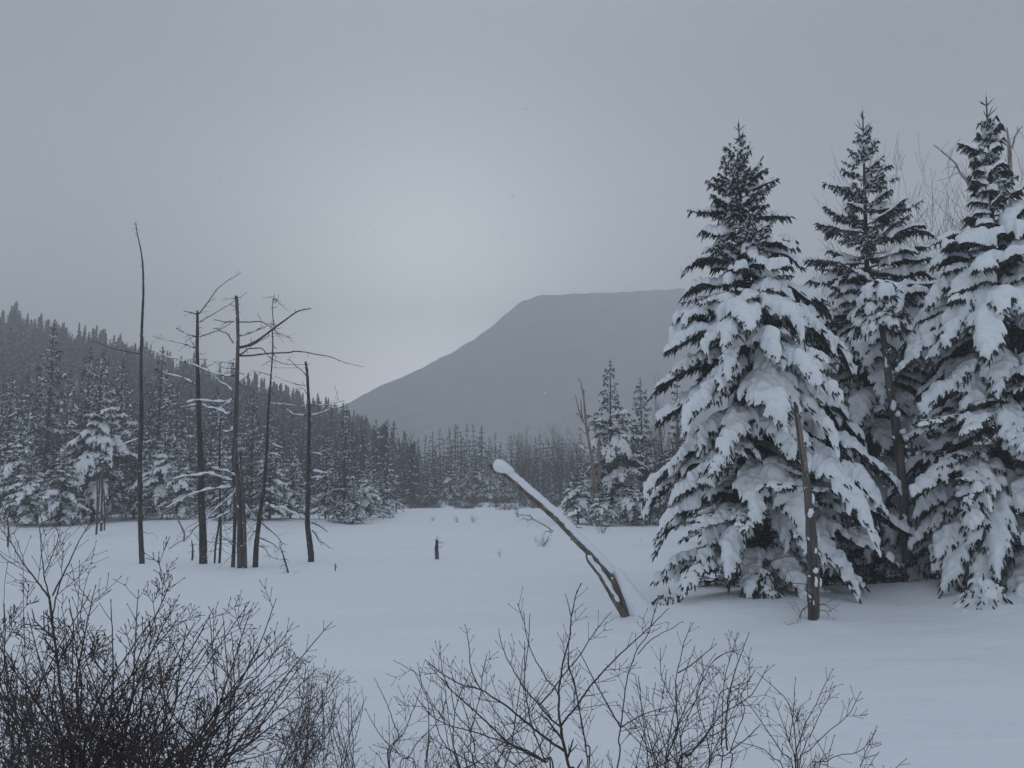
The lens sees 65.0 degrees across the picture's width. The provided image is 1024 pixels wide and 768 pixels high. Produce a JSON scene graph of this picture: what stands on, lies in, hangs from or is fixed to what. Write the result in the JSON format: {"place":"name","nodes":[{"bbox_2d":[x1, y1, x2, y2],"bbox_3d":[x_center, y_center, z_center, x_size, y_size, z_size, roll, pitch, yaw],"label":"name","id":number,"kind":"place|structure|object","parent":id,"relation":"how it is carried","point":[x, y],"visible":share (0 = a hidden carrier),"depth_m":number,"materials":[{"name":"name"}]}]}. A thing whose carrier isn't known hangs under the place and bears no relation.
{"place":"outdoors","nodes":[
{"label":"outdoors","id":0,"kind":"place"},
{"bbox_2d":[6,350,372,505],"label":"hill","id":1,"kind":"structure","parent":0,"point":[206,427],"depth_m":128.79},
{"bbox_2d":[179,392,197,478],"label":"spruce tree","id":2,"kind":"object","parent":1,"relation":"on","point":[190,435],"visible":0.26,"depth_m":85.99,"materials":[{"name":"green plant"}]},
{"bbox_2d":[0,300,422,504],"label":"hillside forest","id":3,"kind":"object","parent":1,"relation":"on","point":[19,339],"visible":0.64,"depth_m":131.45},
{"bbox_2d":[228,393,261,467],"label":"spruce tree","id":4,"kind":"object","parent":1,"relation":"on","point":[244,424],"visible":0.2,"depth_m":86.25,"materials":[{"name":"green plant"}]},
{"bbox_2d":[0,490,1023,767],"bbox_3d":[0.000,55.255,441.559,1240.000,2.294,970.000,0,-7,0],"label":"snow ground","id":5,"kind":"structure","parent":0,"point":[940,684],"depth_m":12.54,"materials":[{"name":"snow"}]},
{"bbox_2d":[0,373,29,508],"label":"spruce tree","id":6,"kind":"object","parent":5,"relation":"on","point":[5,445],"visible":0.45,"depth_m":51.82,"materials":[{"name":"green plant"}]},
{"bbox_2d":[0,386,42,486],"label":"spruce tree","id":7,"kind":"object","parent":5,"relation":"on","point":[21,408],"visible":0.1,"depth_m":57.85,"materials":[{"name":"green plant"}]},
{"bbox_2d":[0,410,50,521],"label":"spruce tree","id":8,"kind":"object","parent":5,"relation":"on","point":[6,470],"visible":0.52,"depth_m":45.53,"materials":[{"name":"green plant"}]},
{"bbox_2d":[0,448,57,525],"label":"spruce tree","id":9,"kind":"object","parent":5,"relation":"on","point":[30,490],"visible":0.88,"depth_m":42.75,"materials":[{"name":"white plant"}]},
{"bbox_2d":[0,323,83,512],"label":"spruce tree","id":10,"kind":"object","parent":5,"relation":"on","point":[51,369],"visible":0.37,"depth_m":56.12,"materials":[{"name":"green plant"}]},
{"bbox_2d":[27,388,78,487],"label":"bare tree","id":11,"kind":"object","parent":5,"relation":"on","point":[52,432],"visible":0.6,"depth_m":53.96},
{"bbox_2d":[33,409,73,487],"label":"bare tree","id":12,"kind":"object","parent":5,"relation":"on","point":[44,444],"visible":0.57,"depth_m":51.60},
{"bbox_2d":[0,496,107,766],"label":"bare sapling","id":13,"kind":"object","parent":5,"relation":"on","point":[49,600],"visible":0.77,"depth_m":4.90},
{"bbox_2d":[24,439,91,527],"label":"spruce tree","id":14,"kind":"object","parent":5,"relation":"on","point":[54,498],"visible":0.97,"depth_m":43.31,"materials":[{"name":"white plant"}]},
{"bbox_2d":[38,370,79,494],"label":"spruce tree","id":15,"kind":"object","parent":5,"relation":"on","point":[68,403],"visible":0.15,"depth_m":67.70,"materials":[{"name":"green plant"}]},
{"bbox_2d":[0,578,130,767],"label":"bare shrub","id":16,"kind":"object","parent":5,"relation":"on","point":[29,753],"visible":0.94,"depth_m":3.58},
{"bbox_2d":[53,348,110,511],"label":"spruce tree","id":17,"kind":"object","parent":5,"relation":"on","point":[87,358],"visible":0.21,"depth_m":58.15,"materials":[{"name":"green plant"}]},
{"bbox_2d":[44,352,147,521],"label":"spruce tree","id":18,"kind":"object","parent":5,"relation":"on","point":[94,434],"visible":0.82,"depth_m":46.44,"materials":[{"name":"white plant"}]},
{"bbox_2d":[95,464,105,534],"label":"dead tree","id":19,"kind":"object","parent":5,"relation":"on","point":[101,482],"visible":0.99,"depth_m":37.71,"materials":[{"name":"grey wood"}]},
{"bbox_2d":[81,358,147,510],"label":"spruce tree","id":20,"kind":"object","parent":5,"relation":"on","point":[128,435],"visible":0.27,"depth_m":54.00,"materials":[{"name":"green plant"}]},
{"bbox_2d":[106,418,154,518],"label":"spruce tree","id":21,"kind":"object","parent":5,"relation":"on","point":[133,493],"visible":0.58,"depth_m":47.42,"materials":[{"name":"green plant"}]},
{"bbox_2d":[91,223,173,563],"bbox_3d":[-12.094,0.279,25.319,3.018,11.140,1.485,0,-7,0],"label":"dead tree","id":22,"kind":"object","parent":5,"relation":"on","point":[139,496],"visible":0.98,"depth_m":25.14,"materials":[{"name":"wood"}]},
{"bbox_2d":[18,536,256,767],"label":"bare shrub","id":23,"kind":"object","parent":5,"relation":"on","point":[126,744],"visible":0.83,"depth_m":3.78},
{"bbox_2d":[105,347,197,514],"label":"spruce tree","id":24,"kind":"object","parent":5,"relation":"on","point":[147,437],"visible":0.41,"depth_m":53.95,"materials":[{"name":"green plant"}]},
{"bbox_2d":[125,418,194,518],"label":"spruce tree","id":25,"kind":"object","parent":5,"relation":"on","point":[158,472],"visible":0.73,"depth_m":46.68,"materials":[{"name":"white plant"}]},
{"bbox_2d":[153,382,193,498],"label":"spruce tree","id":26,"kind":"object","parent":5,"relation":"on","point":[171,420],"visible":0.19,"depth_m":71.11,"materials":[{"name":"green plant"}]},
{"bbox_2d":[155,443,197,519],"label":"spruce tree","id":27,"kind":"object","parent":5,"relation":"on","point":[180,506],"visible":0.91,"depth_m":45.88,"materials":[{"name":"white plant"}]},
{"bbox_2d":[168,384,195,499],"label":"spruce tree","id":28,"kind":"object","parent":5,"relation":"on","point":[176,422],"visible":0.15,"depth_m":72.52,"materials":[{"name":"green plant"}]},
{"bbox_2d":[174,403,192,497],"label":"spruce tree","id":29,"kind":"object","parent":5,"relation":"on","point":[185,437],"visible":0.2,"depth_m":63.42,"materials":[{"name":"green plant"}]},
{"bbox_2d":[152,272,246,563],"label":"dead tree","id":30,"kind":"object","parent":5,"relation":"on","point":[202,540],"visible":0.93,"depth_m":24.91,"materials":[{"name":"wood"}]},
{"bbox_2d":[188,395,220,504],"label":"spruce tree","id":31,"kind":"object","parent":5,"relation":"on","point":[213,429],"visible":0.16,"depth_m":64.22,"materials":[{"name":"green plant"}]},
{"bbox_2d":[184,405,227,507],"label":"spruce tree","id":32,"kind":"object","parent":5,"relation":"on","point":[210,447],"visible":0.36,"depth_m":56.94,"materials":[{"name":"green plant"}]},
{"bbox_2d":[188,390,231,504],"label":"spruce tree","id":33,"kind":"object","parent":5,"relation":"on","point":[208,444],"visible":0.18,"depth_m":64.07,"materials":[{"name":"green plant"}]},
{"bbox_2d":[190,387,232,496],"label":"spruce tree","id":34,"kind":"object","parent":5,"relation":"on","point":[229,436],"visible":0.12,"depth_m":76.17,"materials":[{"name":"green plant"}]},
{"bbox_2d":[194,415,232,517],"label":"spruce tree","id":35,"kind":"object","parent":5,"relation":"on","point":[209,494],"visible":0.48,"depth_m":49.46,"materials":[{"name":"green plant"}]},
{"bbox_2d":[207,418,232,562],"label":"dead tree","id":36,"kind":"object","parent":5,"relation":"on","point":[219,528],"visible":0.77,"depth_m":25.03,"materials":[{"name":"wood"}]},
{"bbox_2d":[209,463,245,518],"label":"spruce tree","id":37,"kind":"object","parent":5,"relation":"on","point":[229,505],"visible":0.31,"depth_m":46.15,"materials":[{"name":"green plant"}]},
{"bbox_2d":[125,579,334,767],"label":"bare shrub","id":38,"kind":"object","parent":5,"relation":"on","point":[216,712],"visible":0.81,"depth_m":4.16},
{"bbox_2d":[224,388,273,518],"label":"spruce tree","id":39,"kind":"object","parent":5,"relation":"on","point":[251,463],"visible":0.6,"depth_m":49.76,"materials":[{"name":"green plant"}]},
{"bbox_2d":[139,294,361,567],"bbox_3d":[-7.577,1.427,23.577,6.293,8.456,1.768,0,-7,0],"label":"dead tree","id":40,"kind":"object","parent":5,"relation":"on","point":[239,511],"visible":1,"depth_m":23.68,"materials":[{"name":"grey wood"}]},
{"bbox_2d":[245,410,283,504],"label":"spruce tree","id":41,"kind":"object","parent":5,"relation":"on","point":[257,467],"visible":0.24,"depth_m":71.06,"materials":[{"name":"green plant"}]},
{"bbox_2d":[223,294,313,566],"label":"dead tree","id":42,"kind":"object","parent":5,"relation":"on","point":[255,548],"visible":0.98,"depth_m":23.76,"materials":[{"name":"wood"}]},
{"bbox_2d":[246,423,291,519],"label":"spruce tree","id":43,"kind":"object","parent":5,"relation":"on","point":[270,497],"visible":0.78,"depth_m":48.44,"materials":[{"name":"green plant"}]},
{"bbox_2d":[267,418,289,501],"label":"spruce tree","id":44,"kind":"object","parent":5,"relation":"on","point":[277,460],"visible":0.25,"depth_m":65.07,"materials":[{"name":"green plant"}]},
{"bbox_2d":[271,425,317,517],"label":"spruce tree","id":45,"kind":"object","parent":5,"relation":"on","point":[290,480],"visible":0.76,"depth_m":50.44,"materials":[{"name":"green plant"}]},
{"bbox_2d":[278,435,310,514],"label":"spruce tree","id":46,"kind":"object","parent":5,"relation":"on","point":[301,505],"visible":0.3,"depth_m":59.03,"materials":[{"name":"green plant"}]},
{"bbox_2d":[254,655,355,767],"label":"bare shrub","id":47,"kind":"object","parent":5,"relation":"on","point":[297,748],"visible":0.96,"depth_m":5.78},
{"bbox_2d":[274,359,344,561],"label":"dead tree","id":48,"kind":"object","parent":5,"relation":"on","point":[310,550],"visible":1,"depth_m":26.02,"materials":[{"name":"wood"}]},
{"bbox_2d":[304,434,341,519],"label":"spruce tree","id":49,"kind":"object","parent":5,"relation":"on","point":[323,510],"visible":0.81,"depth_m":51.36,"materials":[{"name":"green plant"}]},
{"bbox_2d":[322,404,369,521],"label":"spruce tree","id":50,"kind":"object","parent":5,"relation":"on","point":[336,491],"visible":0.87,"depth_m":48.98,"materials":[{"name":"green plant"}]},
{"bbox_2d":[319,685,372,767],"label":"bare shrub","id":51,"kind":"object","parent":5,"relation":"on","point":[346,751],"visible":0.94,"depth_m":5.92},
{"bbox_2d":[339,479,371,523],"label":"spruce tree","id":52,"kind":"object","parent":5,"relation":"on","point":[350,517],"visible":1,"depth_m":47.80,"materials":[{"name":"white plant"}]},
{"bbox_2d":[350,457,384,518],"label":"spruce tree","id":53,"kind":"object","parent":5,"relation":"on","point":[373,497],"visible":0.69,"depth_m":52.27,"materials":[{"name":"white plant"}]},
{"bbox_2d":[368,464,395,517],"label":"spruce tree","id":54,"kind":"object","parent":5,"relation":"on","point":[385,490],"visible":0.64,"depth_m":57.37,"materials":[{"name":"green plant"}]},
{"bbox_2d":[373,432,403,512],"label":"spruce tree","id":55,"kind":"object","parent":5,"relation":"on","point":[389,500],"visible":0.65,"depth_m":66.06,"materials":[{"name":"green plant"}]},
{"bbox_2d":[362,660,469,767],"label":"bare shrub","id":56,"kind":"object","parent":5,"relation":"on","point":[396,750],"visible":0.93,"depth_m":5.35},
{"bbox_2d":[418,463,436,500],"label":"spruce tree","id":57,"kind":"object","parent":5,"relation":"on","point":[426,494],"visible":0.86,"depth_m":93.83,"materials":[{"name":"green plant"}]},
{"bbox_2d":[429,450,448,499],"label":"spruce tree","id":58,"kind":"object","parent":5,"relation":"on","point":[437,483],"visible":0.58,"depth_m":96.97,"materials":[{"name":"green plant"}]},
{"bbox_2d":[439,453,463,500],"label":"spruce tree","id":59,"kind":"object","parent":5,"relation":"on","point":[452,492],"visible":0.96,"depth_m":93.84,"materials":[{"name":"white plant"}]},
{"bbox_2d":[449,440,472,497],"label":"spruce tree","id":60,"kind":"object","parent":5,"relation":"on","point":[461,467],"visible":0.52,"depth_m":97.17,"materials":[{"name":"green plant"}]},
{"bbox_2d":[457,463,476,500],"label":"spruce tree","id":61,"kind":"object","parent":5,"relation":"on","point":[466,490],"visible":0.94,"depth_m":94.11,"materials":[{"name":"green plant"}]},
{"bbox_2d":[460,451,488,499],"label":"spruce tree","id":62,"kind":"object","parent":5,"relation":"on","point":[476,481],"visible":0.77,"depth_m":94.66,"materials":[{"name":"green plant"}]},
{"bbox_2d":[476,456,500,501],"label":"spruce tree","id":63,"kind":"object","parent":5,"relation":"on","point":[485,493],"visible":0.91,"depth_m":92.33,"materials":[{"name":"green plant"}]},
{"bbox_2d":[494,473,514,499],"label":"spruce tree","id":64,"kind":"object","parent":5,"relation":"on","point":[505,482],"visible":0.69,"depth_m":95.96,"materials":[{"name":"green plant"}]},
{"bbox_2d":[425,656,587,767],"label":"bare shrub","id":65,"kind":"object","parent":5,"relation":"on","point":[504,756],"visible":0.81,"depth_m":5.27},
{"bbox_2d":[297,420,731,495],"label":"forest","id":66,"kind":"object","parent":5,"relation":"on","point":[436,455],"visible":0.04,"depth_m":110.70,"materials":[{"name":"plant"}]},
{"bbox_2d":[507,429,535,505],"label":"bare tree","id":67,"kind":"object","parent":5,"relation":"on","point":[524,466],"visible":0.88,"depth_m":83.40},
{"bbox_2d":[396,583,683,767],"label":"bare shrub","id":68,"kind":"object","parent":5,"relation":"on","point":[561,737],"visible":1,"depth_m":4.71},
{"bbox_2d":[527,424,557,496],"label":"bare tree","id":69,"kind":"object","parent":5,"relation":"on","point":[543,458],"visible":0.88,"depth_m":85.35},
{"bbox_2d":[543,430,574,501],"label":"bare tree","id":70,"kind":"object","parent":5,"relation":"on","point":[558,475],"visible":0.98,"depth_m":79.44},
{"bbox_2d":[487,459,654,616],"bbox_3d":[1.147,2.988,14.493,3.239,3.236,0.572,1,-7,-4],"label":"leaning log","id":71,"kind":"object","parent":5,"relation":"on","point":[627,597],"visible":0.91,"depth_m":14.34,"materials":[{"name":"brown wood"}]},
{"bbox_2d":[560,457,594,523],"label":"spruce tree","id":72,"kind":"object","parent":5,"relation":"on","point":[581,502],"visible":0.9,"depth_m":46.70,"materials":[{"name":"green plant"}]},
{"bbox_2d":[573,379,600,519],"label":"dead tree","id":73,"kind":"object","parent":5,"relation":"on","point":[586,432],"visible":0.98,"depth_m":46.01,"materials":[{"name":"beige wood"}]},
{"bbox_2d":[586,482,618,526],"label":"spruce tree","id":74,"kind":"object","parent":5,"relation":"on","point":[601,508],"visible":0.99,"depth_m":44.75,"materials":[{"name":"green plant"}]},
{"bbox_2d":[576,360,650,522],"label":"spruce tree","id":75,"kind":"object","parent":5,"relation":"on","point":[612,470],"visible":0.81,"depth_m":49.48,"materials":[{"name":"green plant"}]},
{"bbox_2d":[608,414,642,522],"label":"spruce tree","id":76,"kind":"object","parent":5,"relation":"on","point":[622,463],"visible":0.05,"depth_m":51.53,"materials":[{"name":"green plant"}]},
{"bbox_2d":[614,469,648,525],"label":"spruce tree","id":77,"kind":"object","parent":5,"relation":"on","point":[629,506],"visible":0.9,"depth_m":45.67,"materials":[{"name":"green plant"}]},
{"bbox_2d":[619,379,664,520],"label":"spruce tree","id":78,"kind":"object","parent":5,"relation":"on","point":[634,444],"visible":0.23,"depth_m":52.83,"materials":[{"name":"green plant"}]},
{"bbox_2d":[632,411,665,521],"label":"bare tree","id":79,"kind":"object","parent":5,"relation":"on","point":[654,460],"visible":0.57,"depth_m":48.87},
{"bbox_2d":[623,378,681,525],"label":"bare tree","id":80,"kind":"object","parent":5,"relation":"on","point":[662,456],"visible":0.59,"depth_m":45.60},
{"bbox_2d":[642,432,686,521],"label":"spruce tree","id":81,"kind":"object","parent":5,"relation":"on","point":[654,515],"visible":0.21,"depth_m":49.40,"materials":[{"name":"green plant"}]},
{"bbox_2d":[634,380,695,524],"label":"spruce tree","id":82,"kind":"object","parent":5,"relation":"on","point":[668,458],"visible":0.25,"depth_m":46.70,"materials":[{"name":"green plant"}]},
{"bbox_2d":[651,588,680,605],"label":"snow buried sapling","id":83,"kind":"object","parent":5,"relation":"on","point":[669,597],"visible":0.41,"depth_m":14.87,"materials":[{"name":"snow"}]},
{"bbox_2d":[606,646,750,767],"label":"bare shrub","id":84,"kind":"object","parent":5,"relation":"on","point":[661,749],"visible":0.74,"depth_m":5.38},
{"bbox_2d":[620,622,774,767],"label":"bare shrub","id":85,"kind":"object","parent":5,"relation":"on","point":[687,755],"visible":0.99,"depth_m":4.72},
{"bbox_2d":[697,539,739,586],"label":"spruce sapling","id":86,"kind":"object","parent":5,"relation":"on","point":[718,578],"visible":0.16,"depth_m":18.50,"materials":[{"name":"green plant"}]},
{"bbox_2d":[754,565,784,598],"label":"snow buried sapling","id":87,"kind":"object","parent":5,"relation":"on","point":[766,577],"visible":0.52,"depth_m":14.60,"materials":[{"name":"snow"}]},
{"bbox_2d":[639,122,919,604],"bbox_3d":[5.095,-0.608,16.274,4.820,10.241,4.560,6,-9,-41],"label":"spruce tree","id":88,"kind":"object","parent":5,"relation":"on","point":[743,342],"visible":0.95,"depth_m":15.50,"materials":[{"name":"white plant"}]},
{"bbox_2d":[747,401,839,624],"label":"dead tree","id":89,"kind":"object","parent":5,"relation":"on","point":[814,583],"visible":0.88,"depth_m":13.43,"materials":[{"name":"grey wood"}]},
{"bbox_2d":[787,550,806,575],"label":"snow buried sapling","id":90,"kind":"object","parent":5,"relation":"on","point":[802,563],"visible":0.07,"depth_m":16.09,"materials":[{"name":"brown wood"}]},
{"bbox_2d":[730,668,867,767],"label":"bare shrub","id":91,"kind":"object","parent":5,"relation":"on","point":[795,756],"visible":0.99,"depth_m":5.08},
{"bbox_2d":[819,545,861,585],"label":"spruce sapling","id":92,"kind":"object","parent":5,"relation":"on","point":[829,581],"visible":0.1,"depth_m":17.92,"materials":[{"name":"green plant"}]},
{"bbox_2d":[821,513,888,584],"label":"spruce sapling","id":93,"kind":"object","parent":5,"relation":"on","point":[846,524],"visible":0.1,"depth_m":18.67,"materials":[{"name":"green plant"}]},
{"bbox_2d":[805,726,910,767],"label":"bare shrub","id":94,"kind":"object","parent":5,"relation":"on","point":[864,757],"visible":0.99,"depth_m":4.96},
{"bbox_2d":[844,520,907,583],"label":"spruce sapling","id":95,"kind":"object","parent":5,"relation":"on","point":[888,570],"visible":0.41,"depth_m":17.82,"materials":[{"name":"green plant"}]},
{"bbox_2d":[795,111,970,582],"bbox_3d":[8.433,-0.976,19.084,4.858,11.898,4.408,0,-7,0],"label":"spruce tree","id":96,"kind":"object","parent":5,"relation":"on","point":[867,399],"visible":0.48,"depth_m":18.55,"materials":[{"name":"green plant"}]},
{"bbox_2d":[851,279,916,563],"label":"dead tree","id":97,"kind":"object","parent":5,"relation":"on","point":[880,303],"visible":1,"depth_m":16.18,"materials":[{"name":"brown wood"}]},
{"bbox_2d":[812,133,996,463],"bbox_3d":[13.717,-1.109,25.538,8.012,13.973,5.685,-5,-8,35],"label":"bare tree","id":98,"kind":"object","parent":5,"relation":"on","point":[896,169],"visible":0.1,"depth_m":25.68,"materials":[{"name":"grey plant"}]},
{"bbox_2d":[816,148,993,444],"bbox_3d":[12.298,-1.145,23.296,6.445,13.523,5.672,-4,-8,31],"label":"bare tree","id":99,"kind":"object","parent":5,"relation":"on","point":[905,221],"visible":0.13,"depth_m":24.21,"materials":[{"name":"grey plant"}]},
{"bbox_2d":[826,175,996,456],"bbox_3d":[12.036,-0.661,23.905,5.421,12.840,4.790,2,-7,-18],"label":"bare tree","id":100,"kind":"object","parent":5,"relation":"on","point":[912,452],"visible":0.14,"depth_m":24.07,"materials":[{"name":"grey plant"}]},
{"bbox_2d":[855,139,1018,444],"bbox_3d":[14.834,-1.202,23.790,8.164,13.610,4.817,3,-8,-26],"label":"bare tree","id":101,"kind":"object","parent":5,"relation":"on","point":[954,218],"visible":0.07,"depth_m":24.50,"materials":[{"name":"grey plant"}]},
{"bbox_2d":[884,97,1023,598],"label":"spruce tree","id":102,"kind":"object","parent":5,"relation":"on","point":[968,328],"visible":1,"depth_m":15.25,"materials":[{"name":"white plant"}]},
{"bbox_2d":[934,126,1022,469],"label":"dead tree","id":103,"kind":"object","parent":5,"relation":"on","point":[1009,154],"visible":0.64,"depth_m":22.96,"materials":[{"name":"grey wood"}]},
{"bbox_2d":[952,573,1013,612],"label":"snow buried sapling","id":104,"kind":"object","parent":5,"relation":"on","point":[983,591],"visible":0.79,"depth_m":13.73,"materials":[{"name":"snow"}]},
{"bbox_2d":[0,0,1023,708],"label":"falling snow","id":105,"kind":"structure","parent":0,"point":[464,282],"depth_m":21.08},
{"bbox_2d":[0,0,1023,407],"label":"sky","id":106,"kind":"structure","parent":0,"point":[187,243],"materials":[{"name":"grey"}]},
{"bbox_2d":[329,279,1016,477],"bbox_3d":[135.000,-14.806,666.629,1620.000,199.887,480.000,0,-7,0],"label":"mountain","id":107,"kind":"structure","parent":0,"point":[591,340],"depth_m":650.64,"materials":[{"name":"stone"}]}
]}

